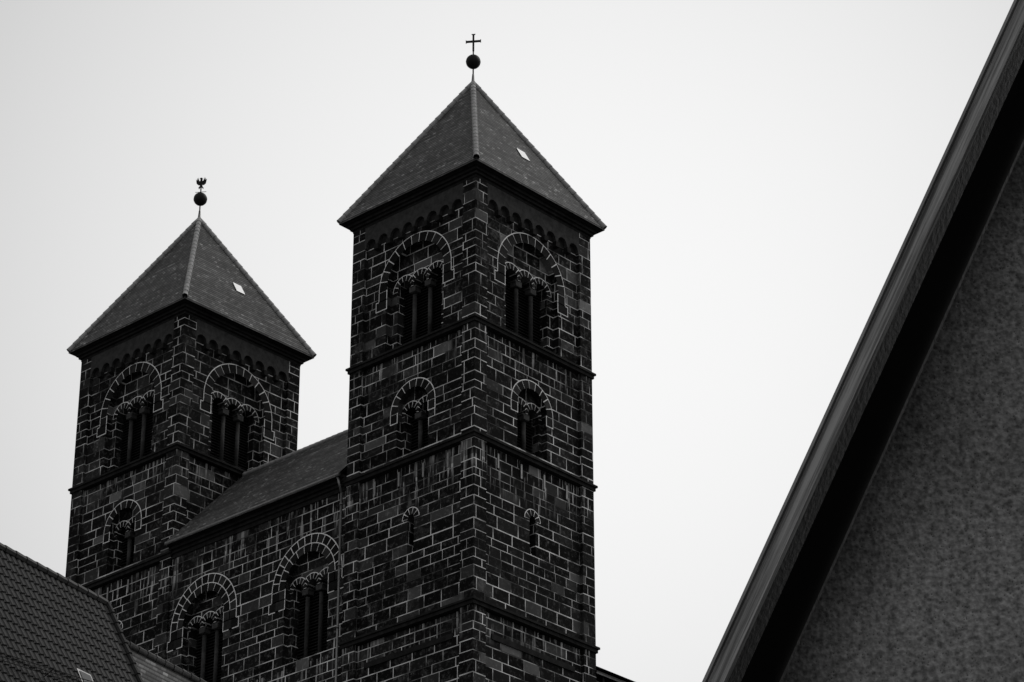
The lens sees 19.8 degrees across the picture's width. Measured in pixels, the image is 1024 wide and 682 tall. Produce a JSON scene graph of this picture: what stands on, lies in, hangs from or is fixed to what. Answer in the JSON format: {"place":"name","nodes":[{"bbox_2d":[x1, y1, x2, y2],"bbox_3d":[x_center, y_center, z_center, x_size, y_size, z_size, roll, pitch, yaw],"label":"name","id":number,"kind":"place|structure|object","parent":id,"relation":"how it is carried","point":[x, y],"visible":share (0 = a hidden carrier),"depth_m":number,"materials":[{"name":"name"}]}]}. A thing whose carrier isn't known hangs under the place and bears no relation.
{"place":"outdoors","nodes":[
{"label":"outdoors","id":0,"kind":"place"},
{"bbox_2d":[0,0,1013,681],"label":"sky","id":1,"kind":"structure","parent":0,"point":[757,173],"materials":[{"name":"white"}]},
{"bbox_2d":[728,32,1023,681],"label":"roof edge","id":2,"kind":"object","parent":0,"point":[903,560],"depth_m":11.27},
{"bbox_2d":[702,0,1023,681],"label":"barge board","id":3,"kind":"object","parent":2,"relation":"attached to","point":[827,434],"visible":1,"depth_m":11.27,"materials":[{"name":"metal"}]},
{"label":"castle hill","id":4,"kind":"structure","parent":0,"visible":0},
{"bbox_2d":[127,640,206,681],"bbox_3d":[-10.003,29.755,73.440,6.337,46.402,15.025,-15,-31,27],"label":"roof","id":5,"kind":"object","parent":4,"relation":"on","point":[151,667],"visible":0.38,"depth_m":83.40,"materials":[{"name":"tile"}]},
{"bbox_2d":[65,300,309,659],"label":"tower","id":6,"kind":"structure","parent":4,"relation":"on","point":[188,411],"depth_m":147.03,"materials":[{"name":"stone"}]},
{"bbox_2d":[66,177,316,362],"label":"tower roof","id":7,"kind":"structure","parent":6,"relation":"on","point":[196,263],"depth_m":151.81,"materials":[{"name":"grey tile"}]},
{"bbox_2d":[165,472,346,681],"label":"wall","id":8,"kind":"structure","parent":4,"relation":"on","point":[256,594],"depth_m":135.24,"materials":[{"name":"stone"}]},
{"bbox_2d":[164,429,347,544],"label":"roof","id":9,"kind":"structure","parent":8,"relation":"on","point":[299,468],"depth_m":140.53,"materials":[{"name":"tile"}]},
{"bbox_2d":[338,162,599,681],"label":"tower","id":10,"kind":"structure","parent":4,"relation":"on","point":[471,488],"depth_m":132.12,"materials":[{"name":"stone"}]},
{"bbox_2d":[337,34,606,234],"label":"tower roof","id":11,"kind":"structure","parent":10,"relation":"on","point":[471,123],"depth_m":139.76,"materials":[{"name":"grey tile"}]},
{"bbox_2d":[596,666,634,681],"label":"roof","id":12,"kind":"structure","parent":4,"relation":"on","point":[603,675],"depth_m":133.76,"materials":[{"name":"tile"}]},
{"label":"house","id":13,"kind":"object","parent":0,"visible":0},
{"bbox_2d":[0,543,143,681],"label":"roof pantiles","id":14,"kind":"object","parent":13,"relation":"on","point":[55,626],"visible":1,"depth_m":70.66,"materials":[{"name":"grey tile"}]},
{"bbox_2d":[77,668,92,681],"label":"skylight","id":15,"kind":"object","parent":14,"relation":"in","point":[84,675],"depth_m":69.82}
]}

